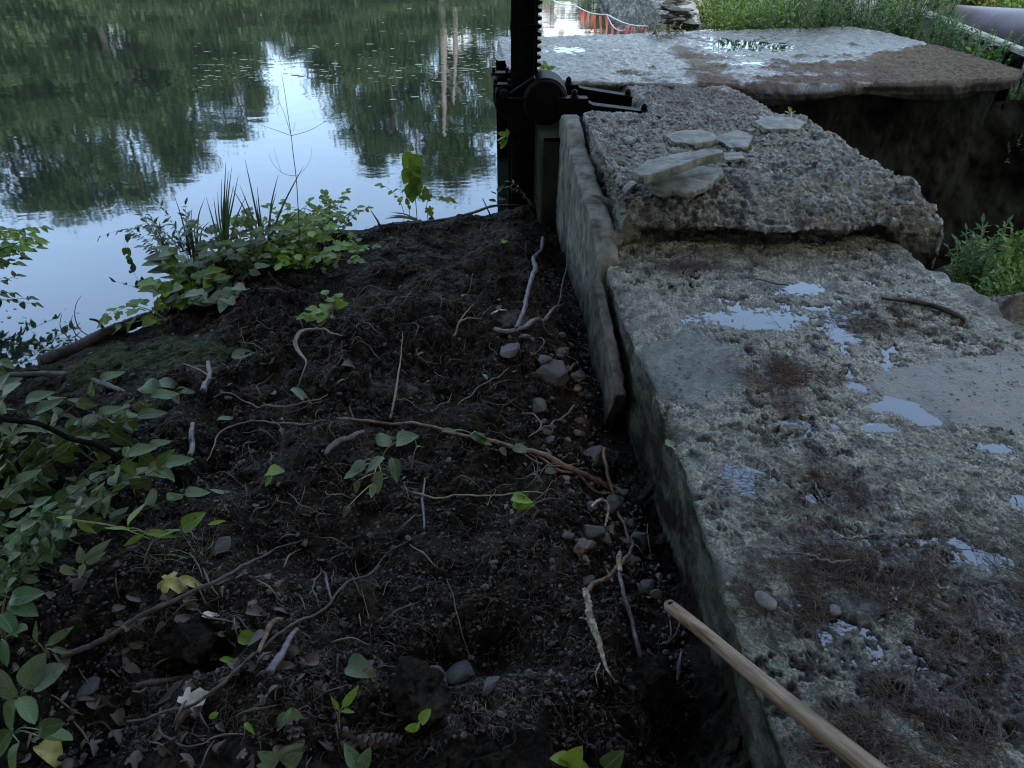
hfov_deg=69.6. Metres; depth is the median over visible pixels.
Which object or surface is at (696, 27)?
stacked slate
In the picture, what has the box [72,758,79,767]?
dead leaf
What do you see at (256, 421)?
stick
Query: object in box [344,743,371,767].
round leaf plant
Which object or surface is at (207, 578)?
twig
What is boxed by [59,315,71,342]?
reed stalk
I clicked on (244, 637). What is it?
fallen leaf
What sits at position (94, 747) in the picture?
dead leaf
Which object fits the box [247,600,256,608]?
dead leaf
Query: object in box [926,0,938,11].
weed plant
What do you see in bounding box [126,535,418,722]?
stick
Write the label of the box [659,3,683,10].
stacked slate
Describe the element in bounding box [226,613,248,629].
twig
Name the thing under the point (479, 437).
leafy sprig
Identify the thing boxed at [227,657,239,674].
dead leaf
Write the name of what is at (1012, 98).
weed plant
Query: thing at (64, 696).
dead leaf
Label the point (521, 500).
leaf
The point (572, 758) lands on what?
round leaf plant
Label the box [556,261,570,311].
root
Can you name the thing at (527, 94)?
sluice gate lift
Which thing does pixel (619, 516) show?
root
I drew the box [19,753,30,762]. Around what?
dead leaf
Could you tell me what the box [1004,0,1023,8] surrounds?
weed plant
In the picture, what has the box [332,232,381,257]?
shore plant
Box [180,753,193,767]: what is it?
dead leaf
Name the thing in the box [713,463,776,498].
puddle water
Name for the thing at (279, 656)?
stick
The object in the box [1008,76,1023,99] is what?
weed plant
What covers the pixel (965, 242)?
weed plant
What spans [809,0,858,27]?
weed plant
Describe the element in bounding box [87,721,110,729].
twig
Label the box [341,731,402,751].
pine cone
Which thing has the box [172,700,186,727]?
twig
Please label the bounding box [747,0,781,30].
weed plant
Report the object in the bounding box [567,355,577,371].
root
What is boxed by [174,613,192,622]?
dead leaf
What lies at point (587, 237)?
parged facing
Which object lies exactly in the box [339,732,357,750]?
dead leaf
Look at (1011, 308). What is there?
rock
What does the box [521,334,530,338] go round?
stone
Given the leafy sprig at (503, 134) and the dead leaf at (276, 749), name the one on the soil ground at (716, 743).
the dead leaf at (276, 749)
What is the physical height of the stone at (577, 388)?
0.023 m
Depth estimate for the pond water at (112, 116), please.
6.96 m
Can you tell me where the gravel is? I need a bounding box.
[538,270,690,668]
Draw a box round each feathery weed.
[122,202,173,260]
[135,197,195,259]
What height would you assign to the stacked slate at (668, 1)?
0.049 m
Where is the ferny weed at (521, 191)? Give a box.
[505,179,537,208]
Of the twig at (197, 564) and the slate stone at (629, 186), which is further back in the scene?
the slate stone at (629, 186)
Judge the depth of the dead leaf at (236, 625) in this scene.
1.87 m
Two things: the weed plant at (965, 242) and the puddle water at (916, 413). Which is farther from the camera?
the weed plant at (965, 242)
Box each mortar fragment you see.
[580,195,615,218]
[614,228,623,246]
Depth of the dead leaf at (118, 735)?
1.72 m
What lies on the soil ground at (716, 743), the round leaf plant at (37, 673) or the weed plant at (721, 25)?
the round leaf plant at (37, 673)
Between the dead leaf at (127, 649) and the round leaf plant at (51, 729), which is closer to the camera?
the round leaf plant at (51, 729)
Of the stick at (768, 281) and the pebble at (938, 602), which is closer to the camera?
the pebble at (938, 602)
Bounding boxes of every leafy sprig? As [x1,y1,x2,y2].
[32,621,73,658]
[55,502,205,546]
[59,539,110,577]
[265,464,284,485]
[277,707,302,730]
[331,685,358,729]
[342,457,400,517]
[344,431,418,497]
[405,709,430,731]
[442,428,491,444]
[489,185,504,203]
[497,129,509,148]
[539,60,555,70]
[785,106,794,116]
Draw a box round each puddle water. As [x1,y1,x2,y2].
[546,46,584,54]
[670,274,992,669]
[689,29,802,56]
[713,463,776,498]
[723,61,763,65]
[774,282,825,297]
[778,418,805,424]
[803,490,826,502]
[860,423,901,432]
[916,537,973,548]
[950,549,1014,571]
[975,442,1017,453]
[1009,494,1023,508]
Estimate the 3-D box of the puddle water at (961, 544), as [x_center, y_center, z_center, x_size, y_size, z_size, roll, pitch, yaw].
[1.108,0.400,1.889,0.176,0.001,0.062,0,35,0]
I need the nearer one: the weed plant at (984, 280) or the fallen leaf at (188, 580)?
the fallen leaf at (188, 580)
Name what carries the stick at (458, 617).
on the soil ground at (716, 743)
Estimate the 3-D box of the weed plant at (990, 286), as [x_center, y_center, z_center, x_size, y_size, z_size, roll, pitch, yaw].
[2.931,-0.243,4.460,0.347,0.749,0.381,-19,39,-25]
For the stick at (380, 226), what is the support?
on the soil ground at (716, 743)
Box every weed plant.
[646,19,684,38]
[681,12,722,31]
[688,0,716,28]
[700,0,733,28]
[701,9,750,28]
[704,0,753,29]
[720,19,754,29]
[724,0,764,29]
[745,0,781,27]
[746,0,791,29]
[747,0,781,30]
[749,0,787,26]
[762,0,823,30]
[765,0,807,28]
[778,0,807,27]
[792,0,809,25]
[797,1,825,27]
[809,0,850,28]
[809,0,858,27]
[814,0,843,27]
[816,0,851,26]
[826,0,865,26]
[844,0,890,28]
[848,0,914,32]
[871,0,884,21]
[875,0,893,27]
[876,0,948,39]
[879,0,937,38]
[882,0,918,33]
[924,11,964,45]
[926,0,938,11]
[926,16,970,48]
[929,0,969,44]
[936,0,950,14]
[939,7,981,50]
[943,221,993,279]
[943,252,1007,292]
[945,239,1005,293]
[950,213,1013,292]
[954,228,1003,258]
[954,259,994,282]
[955,29,982,53]
[955,39,988,57]
[956,0,973,5]
[958,21,997,55]
[961,0,983,5]
[962,237,1023,291]
[966,42,1003,62]
[966,280,992,295]
[968,0,994,6]
[968,39,1000,58]
[982,0,1012,7]
[983,29,1023,64]
[985,262,1023,296]
[986,47,1011,64]
[986,259,1023,295]
[986,270,1023,295]
[987,221,1023,262]
[987,278,1001,297]
[991,255,1023,289]
[993,276,1014,294]
[995,234,1023,272]
[996,222,1023,251]
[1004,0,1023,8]
[1004,133,1023,162]
[1006,81,1023,99]
[1007,285,1017,295]
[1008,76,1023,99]
[1016,241,1023,271]
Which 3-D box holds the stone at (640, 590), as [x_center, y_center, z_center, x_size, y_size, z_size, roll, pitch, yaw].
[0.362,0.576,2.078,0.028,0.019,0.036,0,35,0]
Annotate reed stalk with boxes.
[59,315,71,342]
[74,296,87,334]
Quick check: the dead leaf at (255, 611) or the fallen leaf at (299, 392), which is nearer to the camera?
the dead leaf at (255, 611)
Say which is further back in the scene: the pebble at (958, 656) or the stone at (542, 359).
the stone at (542, 359)
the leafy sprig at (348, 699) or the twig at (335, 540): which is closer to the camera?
the leafy sprig at (348, 699)
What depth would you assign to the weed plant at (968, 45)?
6.43 m
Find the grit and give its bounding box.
[620,256,1023,766]
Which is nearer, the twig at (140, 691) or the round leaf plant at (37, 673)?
the round leaf plant at (37, 673)
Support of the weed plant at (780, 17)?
on the ground at (941, 269)
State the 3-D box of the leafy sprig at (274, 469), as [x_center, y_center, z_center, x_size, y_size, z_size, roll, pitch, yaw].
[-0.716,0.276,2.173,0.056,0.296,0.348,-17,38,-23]
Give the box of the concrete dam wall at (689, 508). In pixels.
[605,227,1023,767]
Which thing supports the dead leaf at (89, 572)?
on the soil ground at (716, 743)
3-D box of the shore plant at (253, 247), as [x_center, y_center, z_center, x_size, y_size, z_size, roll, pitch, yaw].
[-1.449,-0.727,3.909,0.456,0.339,0.621,-26,43,-32]
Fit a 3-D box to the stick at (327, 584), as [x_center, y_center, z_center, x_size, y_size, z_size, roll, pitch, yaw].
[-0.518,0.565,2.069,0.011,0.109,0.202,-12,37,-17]
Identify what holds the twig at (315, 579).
on the soil ground at (716, 743)
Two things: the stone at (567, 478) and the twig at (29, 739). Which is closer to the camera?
the twig at (29, 739)
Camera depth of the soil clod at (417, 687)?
1.74 m
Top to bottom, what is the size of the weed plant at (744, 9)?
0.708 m
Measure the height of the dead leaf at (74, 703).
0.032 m
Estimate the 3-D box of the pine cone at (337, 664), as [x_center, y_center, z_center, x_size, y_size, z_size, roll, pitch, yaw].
[-0.431,0.689,1.811,0.018,0.025,0.067,-7,36,-10]
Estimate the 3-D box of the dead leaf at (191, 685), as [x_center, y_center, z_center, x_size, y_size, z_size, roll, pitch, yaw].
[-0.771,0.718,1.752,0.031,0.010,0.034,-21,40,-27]
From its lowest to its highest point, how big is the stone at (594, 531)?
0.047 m
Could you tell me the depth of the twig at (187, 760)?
1.60 m
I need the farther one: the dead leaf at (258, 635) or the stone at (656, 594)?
the stone at (656, 594)
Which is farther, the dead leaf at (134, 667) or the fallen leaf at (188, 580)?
the fallen leaf at (188, 580)
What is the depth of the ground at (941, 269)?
5.41 m
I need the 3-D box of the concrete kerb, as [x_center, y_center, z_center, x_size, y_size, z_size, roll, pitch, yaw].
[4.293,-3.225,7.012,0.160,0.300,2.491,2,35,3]
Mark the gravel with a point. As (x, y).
(655, 569)
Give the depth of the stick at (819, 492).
1.99 m
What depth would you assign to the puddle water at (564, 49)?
5.98 m
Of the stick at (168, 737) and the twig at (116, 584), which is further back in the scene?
the twig at (116, 584)
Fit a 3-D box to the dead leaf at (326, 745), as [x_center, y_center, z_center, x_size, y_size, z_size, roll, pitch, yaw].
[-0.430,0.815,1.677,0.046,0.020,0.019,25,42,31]
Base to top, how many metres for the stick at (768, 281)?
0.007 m
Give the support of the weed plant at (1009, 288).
on the ground at (941, 269)
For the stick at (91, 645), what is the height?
0.126 m
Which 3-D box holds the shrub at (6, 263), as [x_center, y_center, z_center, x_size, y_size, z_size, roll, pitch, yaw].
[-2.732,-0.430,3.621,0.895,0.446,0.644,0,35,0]
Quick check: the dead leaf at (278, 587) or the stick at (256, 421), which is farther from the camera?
the stick at (256, 421)
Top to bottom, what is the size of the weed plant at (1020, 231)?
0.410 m
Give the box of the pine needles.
[614,251,1023,767]
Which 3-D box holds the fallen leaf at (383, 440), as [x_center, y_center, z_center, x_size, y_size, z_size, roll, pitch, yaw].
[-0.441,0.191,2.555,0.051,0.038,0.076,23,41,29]
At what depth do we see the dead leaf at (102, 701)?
1.78 m
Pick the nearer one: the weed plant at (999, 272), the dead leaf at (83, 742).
the dead leaf at (83, 742)
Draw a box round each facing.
[556,114,619,335]
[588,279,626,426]
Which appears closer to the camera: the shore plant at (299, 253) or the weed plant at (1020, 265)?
the shore plant at (299, 253)
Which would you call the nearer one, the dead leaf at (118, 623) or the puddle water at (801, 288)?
the dead leaf at (118, 623)
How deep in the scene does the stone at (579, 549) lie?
2.12 m
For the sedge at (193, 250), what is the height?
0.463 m
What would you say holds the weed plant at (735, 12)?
on the ground at (941, 269)
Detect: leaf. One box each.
[11,662,19,671]
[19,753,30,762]
[25,735,39,745]
[33,739,62,767]
[46,591,55,598]
[53,653,70,670]
[61,691,68,701]
[61,758,84,767]
[65,709,78,720]
[68,699,78,713]
[72,577,86,591]
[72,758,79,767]
[77,695,95,701]
[80,733,90,749]
[80,753,87,763]
[82,569,92,578]
[86,693,100,709]
[86,739,100,757]
[91,695,109,717]
[96,695,109,707]
[103,626,118,641]
[106,559,121,573]
[108,729,122,737]
[110,708,124,724]
[111,604,126,611]
[112,620,123,625]
[113,729,122,746]
[121,621,136,631]
[121,647,130,653]
[122,655,129,665]
[124,662,140,672]
[124,755,130,764]
[126,595,140,601]
[129,641,143,648]
[130,750,142,767]
[134,622,144,631]
[137,378,161,393]
[137,617,149,624]
[152,732,160,743]
[154,621,166,633]
[155,690,173,705]
[157,571,187,593]
[157,744,171,756]
[159,377,176,388]
[162,589,173,605]
[168,680,182,690]
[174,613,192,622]
[175,708,192,730]
[177,687,208,716]
[178,575,202,587]
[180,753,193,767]
[182,679,194,690]
[183,595,195,604]
[187,602,198,609]
[193,705,202,719]
[202,611,219,617]
[208,520,223,524]
[209,712,217,718]
[210,489,230,493]
[212,739,226,752]
[214,570,234,584]
[215,721,224,731]
[217,415,236,419]
[218,631,225,636]
[219,656,233,662]
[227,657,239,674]
[231,348,253,358]
[231,621,239,629]
[236,571,248,577]
[236,748,247,758]
[238,630,253,644]
[242,661,254,671]
[244,722,254,733]
[245,604,266,615]
[246,754,254,767]
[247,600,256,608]
[248,629,270,645]
[256,574,270,578]
[257,693,267,706]
[260,652,270,659]
[268,684,285,694]
[273,607,289,614]
[273,744,284,753]
[274,580,283,589]
[277,661,295,669]
[278,581,286,592]
[286,645,299,659]
[287,707,300,722]
[290,387,312,403]
[304,652,318,665]
[313,678,327,693]
[318,740,330,749]
[319,304,329,308]
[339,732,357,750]
[342,359,354,367]
[344,653,376,677]
[375,433,394,446]
[511,492,534,509]
[512,443,526,452]
[545,466,556,473]
[665,439,674,446]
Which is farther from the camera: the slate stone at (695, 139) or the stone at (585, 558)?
the slate stone at (695, 139)
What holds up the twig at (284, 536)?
on the soil ground at (716, 743)
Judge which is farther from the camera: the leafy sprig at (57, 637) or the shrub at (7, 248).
the shrub at (7, 248)
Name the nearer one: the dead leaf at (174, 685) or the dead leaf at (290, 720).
the dead leaf at (290, 720)
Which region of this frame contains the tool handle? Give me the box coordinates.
[664,600,887,767]
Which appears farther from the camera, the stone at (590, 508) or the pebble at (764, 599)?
the stone at (590, 508)
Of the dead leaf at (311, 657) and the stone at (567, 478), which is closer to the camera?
the dead leaf at (311, 657)
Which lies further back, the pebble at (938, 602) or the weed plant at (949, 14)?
the weed plant at (949, 14)
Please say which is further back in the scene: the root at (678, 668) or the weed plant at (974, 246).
the weed plant at (974, 246)
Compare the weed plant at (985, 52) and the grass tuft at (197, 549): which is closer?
the grass tuft at (197, 549)
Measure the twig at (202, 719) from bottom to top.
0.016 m
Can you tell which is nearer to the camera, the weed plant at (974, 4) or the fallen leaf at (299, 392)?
the fallen leaf at (299, 392)
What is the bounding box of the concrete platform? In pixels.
[496,26,1020,208]
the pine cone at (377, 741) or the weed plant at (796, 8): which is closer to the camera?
the pine cone at (377, 741)
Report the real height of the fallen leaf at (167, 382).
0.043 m
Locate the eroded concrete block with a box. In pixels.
[581,110,943,270]
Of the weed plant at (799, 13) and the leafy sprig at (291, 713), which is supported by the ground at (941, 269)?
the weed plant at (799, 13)
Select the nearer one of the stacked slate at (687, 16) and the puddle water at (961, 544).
the puddle water at (961, 544)
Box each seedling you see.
[374,183,403,212]
[393,188,410,214]
[401,144,422,212]
[419,187,457,215]
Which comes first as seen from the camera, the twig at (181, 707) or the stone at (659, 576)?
the twig at (181, 707)
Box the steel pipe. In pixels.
[816,0,1023,46]
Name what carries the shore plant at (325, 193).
on the soil ground at (716, 743)
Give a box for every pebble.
[749,522,758,526]
[754,590,776,610]
[765,585,774,590]
[771,548,780,554]
[828,604,841,616]
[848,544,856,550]
[932,598,949,610]
[939,673,948,680]
[952,653,968,663]
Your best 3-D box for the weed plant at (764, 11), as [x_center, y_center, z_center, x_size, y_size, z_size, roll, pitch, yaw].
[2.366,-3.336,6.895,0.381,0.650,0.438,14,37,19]
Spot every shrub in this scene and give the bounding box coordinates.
[0,225,52,266]
[0,255,43,308]
[0,358,14,376]
[0,371,194,510]
[0,436,210,573]
[0,496,99,606]
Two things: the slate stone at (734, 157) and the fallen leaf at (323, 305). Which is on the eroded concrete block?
the slate stone at (734, 157)
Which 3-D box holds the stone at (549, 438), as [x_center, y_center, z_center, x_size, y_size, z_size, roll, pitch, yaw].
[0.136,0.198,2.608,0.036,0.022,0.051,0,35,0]
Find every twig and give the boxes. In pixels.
[26,732,37,748]
[50,694,83,714]
[71,719,88,741]
[78,667,95,696]
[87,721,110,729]
[115,570,119,598]
[132,687,147,692]
[143,538,158,564]
[151,657,171,668]
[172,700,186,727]
[173,599,197,614]
[179,759,195,765]
[189,552,202,578]
[197,610,235,622]
[199,712,209,730]
[200,740,213,767]
[201,733,243,744]
[203,568,217,593]
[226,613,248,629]
[231,704,276,717]
[250,651,272,672]
[256,579,281,602]
[275,534,295,542]
[283,548,301,566]
[306,566,321,599]
[312,684,348,701]
[313,589,320,609]
[315,536,353,549]
[332,637,370,645]
[335,723,338,741]
[351,574,362,597]
[361,589,369,619]
[379,712,397,716]
[384,601,419,620]
[395,513,416,531]
[409,544,438,568]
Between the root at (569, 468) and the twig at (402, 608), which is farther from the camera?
the root at (569, 468)
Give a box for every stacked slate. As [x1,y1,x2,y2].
[656,7,674,11]
[656,23,684,28]
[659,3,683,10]
[659,14,680,18]
[659,17,685,22]
[663,0,680,3]
[663,19,683,27]
[667,12,674,17]
[672,1,691,5]
[673,11,696,15]
[675,20,701,25]
[679,15,694,17]
[681,8,693,11]
[683,25,700,29]
[685,18,694,21]
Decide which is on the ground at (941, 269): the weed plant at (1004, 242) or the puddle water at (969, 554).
the weed plant at (1004, 242)
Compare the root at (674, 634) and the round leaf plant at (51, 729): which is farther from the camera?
the root at (674, 634)
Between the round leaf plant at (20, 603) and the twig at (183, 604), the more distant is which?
the twig at (183, 604)
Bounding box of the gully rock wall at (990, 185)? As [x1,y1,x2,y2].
[933,100,1023,270]
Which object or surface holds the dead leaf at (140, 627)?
on the soil ground at (716, 743)
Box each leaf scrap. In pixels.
[260,518,266,524]
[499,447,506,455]
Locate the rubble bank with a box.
[601,0,667,33]
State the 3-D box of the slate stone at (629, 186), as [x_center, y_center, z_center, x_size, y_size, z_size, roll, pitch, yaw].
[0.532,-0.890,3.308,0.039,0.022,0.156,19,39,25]
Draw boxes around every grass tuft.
[103,517,191,578]
[148,529,232,572]
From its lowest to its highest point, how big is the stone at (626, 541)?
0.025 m
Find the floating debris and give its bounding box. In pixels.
[1,8,504,361]
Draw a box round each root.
[200,471,249,488]
[241,441,256,462]
[242,429,276,441]
[287,492,316,511]
[293,328,342,386]
[325,490,352,498]
[336,417,630,497]
[355,285,386,303]
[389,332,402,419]
[447,475,483,490]
[452,304,480,351]
[491,309,505,314]
[493,303,563,333]
[514,236,544,328]
[521,412,541,436]
[523,498,561,514]
[538,462,563,475]
[539,404,574,431]
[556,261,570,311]
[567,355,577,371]
[579,587,614,687]
[587,541,634,592]
[591,498,609,526]
[602,447,628,538]
[616,554,622,571]
[618,551,641,656]
[660,622,680,644]
[667,620,671,640]
[676,651,682,680]
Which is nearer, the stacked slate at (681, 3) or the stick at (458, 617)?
the stick at (458, 617)
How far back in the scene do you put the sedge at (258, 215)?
3.99 m
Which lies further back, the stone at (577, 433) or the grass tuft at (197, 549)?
the stone at (577, 433)
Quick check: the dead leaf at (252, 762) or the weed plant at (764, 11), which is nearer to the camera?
the dead leaf at (252, 762)
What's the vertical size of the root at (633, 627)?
0.130 m
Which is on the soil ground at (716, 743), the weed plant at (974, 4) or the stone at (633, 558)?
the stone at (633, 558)
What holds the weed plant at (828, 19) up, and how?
on the ground at (941, 269)
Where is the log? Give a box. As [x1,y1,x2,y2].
[36,311,154,365]
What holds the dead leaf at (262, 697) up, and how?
on the soil ground at (716, 743)
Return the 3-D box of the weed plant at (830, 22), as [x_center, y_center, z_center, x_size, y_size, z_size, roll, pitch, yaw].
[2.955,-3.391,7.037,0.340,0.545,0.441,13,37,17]
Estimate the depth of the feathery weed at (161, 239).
4.05 m
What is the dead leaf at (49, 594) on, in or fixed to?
on the soil ground at (716, 743)
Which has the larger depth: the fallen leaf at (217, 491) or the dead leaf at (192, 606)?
the fallen leaf at (217, 491)
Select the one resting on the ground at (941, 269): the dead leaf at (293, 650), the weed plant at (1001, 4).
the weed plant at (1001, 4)
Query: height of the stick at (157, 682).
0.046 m
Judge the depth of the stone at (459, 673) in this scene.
1.91 m
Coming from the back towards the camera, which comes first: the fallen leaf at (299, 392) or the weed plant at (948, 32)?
the weed plant at (948, 32)
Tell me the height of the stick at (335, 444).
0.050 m
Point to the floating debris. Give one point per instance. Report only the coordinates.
(297, 76)
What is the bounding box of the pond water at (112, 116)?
[0,0,703,371]
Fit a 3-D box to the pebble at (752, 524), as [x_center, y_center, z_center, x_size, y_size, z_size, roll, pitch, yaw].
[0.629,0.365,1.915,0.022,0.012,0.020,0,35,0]
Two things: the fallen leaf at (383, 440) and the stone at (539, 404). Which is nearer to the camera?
the fallen leaf at (383, 440)
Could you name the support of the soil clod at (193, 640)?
on the soil ground at (716, 743)
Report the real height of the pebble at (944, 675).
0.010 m
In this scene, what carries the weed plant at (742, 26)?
on the ground at (941, 269)
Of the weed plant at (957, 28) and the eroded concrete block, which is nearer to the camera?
the eroded concrete block
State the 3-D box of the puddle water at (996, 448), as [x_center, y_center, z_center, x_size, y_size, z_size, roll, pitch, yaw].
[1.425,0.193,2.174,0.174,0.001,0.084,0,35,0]
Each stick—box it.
[0,415,120,459]
[8,371,125,391]
[60,539,307,658]
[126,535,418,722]
[136,673,189,689]
[158,707,209,747]
[183,363,212,379]
[187,422,194,456]
[200,361,211,392]
[206,419,327,461]
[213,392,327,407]
[257,617,281,653]
[266,627,298,674]
[323,571,331,599]
[324,430,364,455]
[371,211,383,231]
[377,198,519,225]
[412,491,542,498]
[421,478,425,529]
[447,579,469,654]
[457,367,508,404]
[745,277,788,285]
[786,550,850,563]
[814,482,826,504]
[831,533,886,539]
[881,297,969,321]
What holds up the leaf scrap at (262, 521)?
on the soil ground at (716, 743)
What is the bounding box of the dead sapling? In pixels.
[253,78,330,247]
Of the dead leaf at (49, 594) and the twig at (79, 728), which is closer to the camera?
the twig at (79, 728)
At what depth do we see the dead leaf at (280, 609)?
1.93 m
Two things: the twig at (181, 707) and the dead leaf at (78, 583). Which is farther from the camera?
the dead leaf at (78, 583)
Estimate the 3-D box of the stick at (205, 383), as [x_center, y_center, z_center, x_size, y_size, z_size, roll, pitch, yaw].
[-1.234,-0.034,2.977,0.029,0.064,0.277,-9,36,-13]
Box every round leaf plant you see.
[0,577,44,666]
[0,652,65,699]
[0,696,72,767]
[256,743,304,767]
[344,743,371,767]
[549,745,589,767]
[599,750,624,767]
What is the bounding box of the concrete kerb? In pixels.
[905,8,1023,93]
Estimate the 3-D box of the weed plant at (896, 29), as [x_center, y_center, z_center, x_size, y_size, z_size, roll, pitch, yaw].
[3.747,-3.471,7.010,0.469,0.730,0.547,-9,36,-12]
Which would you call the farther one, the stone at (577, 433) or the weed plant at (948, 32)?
the weed plant at (948, 32)
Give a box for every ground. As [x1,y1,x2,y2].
[0,203,751,767]
[700,0,1023,296]
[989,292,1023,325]
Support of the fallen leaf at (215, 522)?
on the soil ground at (716, 743)
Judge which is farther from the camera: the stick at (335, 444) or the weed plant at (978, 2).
the weed plant at (978, 2)
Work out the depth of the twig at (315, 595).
1.96 m
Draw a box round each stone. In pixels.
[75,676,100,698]
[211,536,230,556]
[300,539,307,546]
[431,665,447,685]
[445,660,474,685]
[481,676,499,695]
[500,342,519,357]
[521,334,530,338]
[531,397,546,413]
[535,359,569,386]
[537,355,552,365]
[542,428,552,435]
[546,435,554,443]
[547,425,555,429]
[556,347,568,358]
[559,332,566,337]
[562,475,570,481]
[562,531,574,539]
[566,489,574,494]
[570,369,585,380]
[573,385,581,391]
[573,429,584,436]
[573,538,589,558]
[574,417,584,424]
[582,555,589,562]
[583,524,605,539]
[583,575,594,586]
[584,393,592,398]
[585,540,596,549]
[586,445,608,467]
[587,501,597,511]
[600,535,612,543]
[603,494,624,519]
[605,525,614,533]
[615,489,628,496]
[621,136,635,144]
[622,180,636,193]
[622,539,630,544]
[628,518,634,526]
[628,554,640,561]
[629,531,652,549]
[630,149,723,183]
[637,583,643,593]
[640,582,651,593]
[641,579,653,586]
[644,166,724,197]
[650,589,661,599]
[656,573,662,582]
[663,130,718,149]
[716,130,752,150]
[722,152,745,162]
[752,116,806,133]
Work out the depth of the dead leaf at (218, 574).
1.99 m
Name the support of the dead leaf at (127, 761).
on the soil ground at (716, 743)
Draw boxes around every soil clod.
[160,615,216,664]
[174,365,188,385]
[388,655,451,732]
[397,254,418,275]
[627,653,672,718]
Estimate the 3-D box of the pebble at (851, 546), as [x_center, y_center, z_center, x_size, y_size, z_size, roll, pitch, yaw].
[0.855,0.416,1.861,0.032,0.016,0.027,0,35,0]
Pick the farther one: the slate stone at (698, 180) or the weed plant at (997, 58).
the weed plant at (997, 58)
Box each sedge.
[174,196,207,262]
[206,166,245,260]
[232,161,306,252]
[385,212,420,221]
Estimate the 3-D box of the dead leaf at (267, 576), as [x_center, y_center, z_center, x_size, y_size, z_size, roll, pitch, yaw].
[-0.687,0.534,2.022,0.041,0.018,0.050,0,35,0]
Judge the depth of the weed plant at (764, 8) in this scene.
7.15 m
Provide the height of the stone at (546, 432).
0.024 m
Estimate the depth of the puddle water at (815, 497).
2.00 m
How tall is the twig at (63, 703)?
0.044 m
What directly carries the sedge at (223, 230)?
on the soil ground at (716, 743)
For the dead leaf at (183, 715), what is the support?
on the soil ground at (716, 743)
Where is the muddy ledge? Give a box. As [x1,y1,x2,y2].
[616,68,773,116]
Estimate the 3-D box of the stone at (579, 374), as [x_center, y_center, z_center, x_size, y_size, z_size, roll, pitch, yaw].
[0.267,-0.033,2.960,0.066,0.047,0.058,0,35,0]
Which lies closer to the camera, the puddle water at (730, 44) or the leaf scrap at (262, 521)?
the leaf scrap at (262, 521)
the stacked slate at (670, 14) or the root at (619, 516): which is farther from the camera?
the stacked slate at (670, 14)
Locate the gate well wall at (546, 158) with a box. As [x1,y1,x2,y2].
[533,116,600,229]
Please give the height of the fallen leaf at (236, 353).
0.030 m
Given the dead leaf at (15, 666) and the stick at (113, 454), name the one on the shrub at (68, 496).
the stick at (113, 454)
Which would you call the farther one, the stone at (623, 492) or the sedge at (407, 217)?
the sedge at (407, 217)
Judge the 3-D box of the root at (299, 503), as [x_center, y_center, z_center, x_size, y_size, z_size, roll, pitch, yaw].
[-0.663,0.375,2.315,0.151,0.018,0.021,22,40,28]
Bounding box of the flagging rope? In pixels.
[553,0,647,34]
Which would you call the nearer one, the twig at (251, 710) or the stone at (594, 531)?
the twig at (251, 710)
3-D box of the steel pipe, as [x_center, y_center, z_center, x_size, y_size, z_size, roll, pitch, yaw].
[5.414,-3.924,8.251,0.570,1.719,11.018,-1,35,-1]
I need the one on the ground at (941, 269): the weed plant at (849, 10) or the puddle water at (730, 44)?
the weed plant at (849, 10)
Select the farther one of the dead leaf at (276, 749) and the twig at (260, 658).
the twig at (260, 658)
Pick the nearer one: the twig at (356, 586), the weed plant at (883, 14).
the twig at (356, 586)
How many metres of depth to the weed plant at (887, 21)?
7.50 m
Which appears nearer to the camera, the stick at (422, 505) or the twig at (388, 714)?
the twig at (388, 714)
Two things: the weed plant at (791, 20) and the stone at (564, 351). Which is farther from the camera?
the weed plant at (791, 20)
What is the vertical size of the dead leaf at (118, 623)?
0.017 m
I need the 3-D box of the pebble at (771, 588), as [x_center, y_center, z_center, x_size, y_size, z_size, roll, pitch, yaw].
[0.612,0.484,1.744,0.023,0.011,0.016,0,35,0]
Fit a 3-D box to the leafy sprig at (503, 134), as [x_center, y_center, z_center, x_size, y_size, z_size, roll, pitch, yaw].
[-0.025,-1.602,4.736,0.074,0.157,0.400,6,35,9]
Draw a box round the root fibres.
[103,231,702,767]
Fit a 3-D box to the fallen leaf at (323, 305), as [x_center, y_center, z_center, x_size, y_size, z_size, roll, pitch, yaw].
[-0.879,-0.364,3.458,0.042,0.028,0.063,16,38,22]
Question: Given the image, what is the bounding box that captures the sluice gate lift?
[491,0,648,209]
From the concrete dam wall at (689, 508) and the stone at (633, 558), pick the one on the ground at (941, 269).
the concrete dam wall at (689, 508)
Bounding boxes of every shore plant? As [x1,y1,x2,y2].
[96,297,167,335]
[97,224,159,259]
[136,257,230,309]
[141,238,251,292]
[164,262,269,312]
[186,207,291,285]
[202,213,339,268]
[233,197,346,247]
[250,219,365,272]
[281,188,372,245]
[296,290,348,326]
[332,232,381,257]
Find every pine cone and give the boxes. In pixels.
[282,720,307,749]
[333,654,340,674]
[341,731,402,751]
[451,704,486,731]
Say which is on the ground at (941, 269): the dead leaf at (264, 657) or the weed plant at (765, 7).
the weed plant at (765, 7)

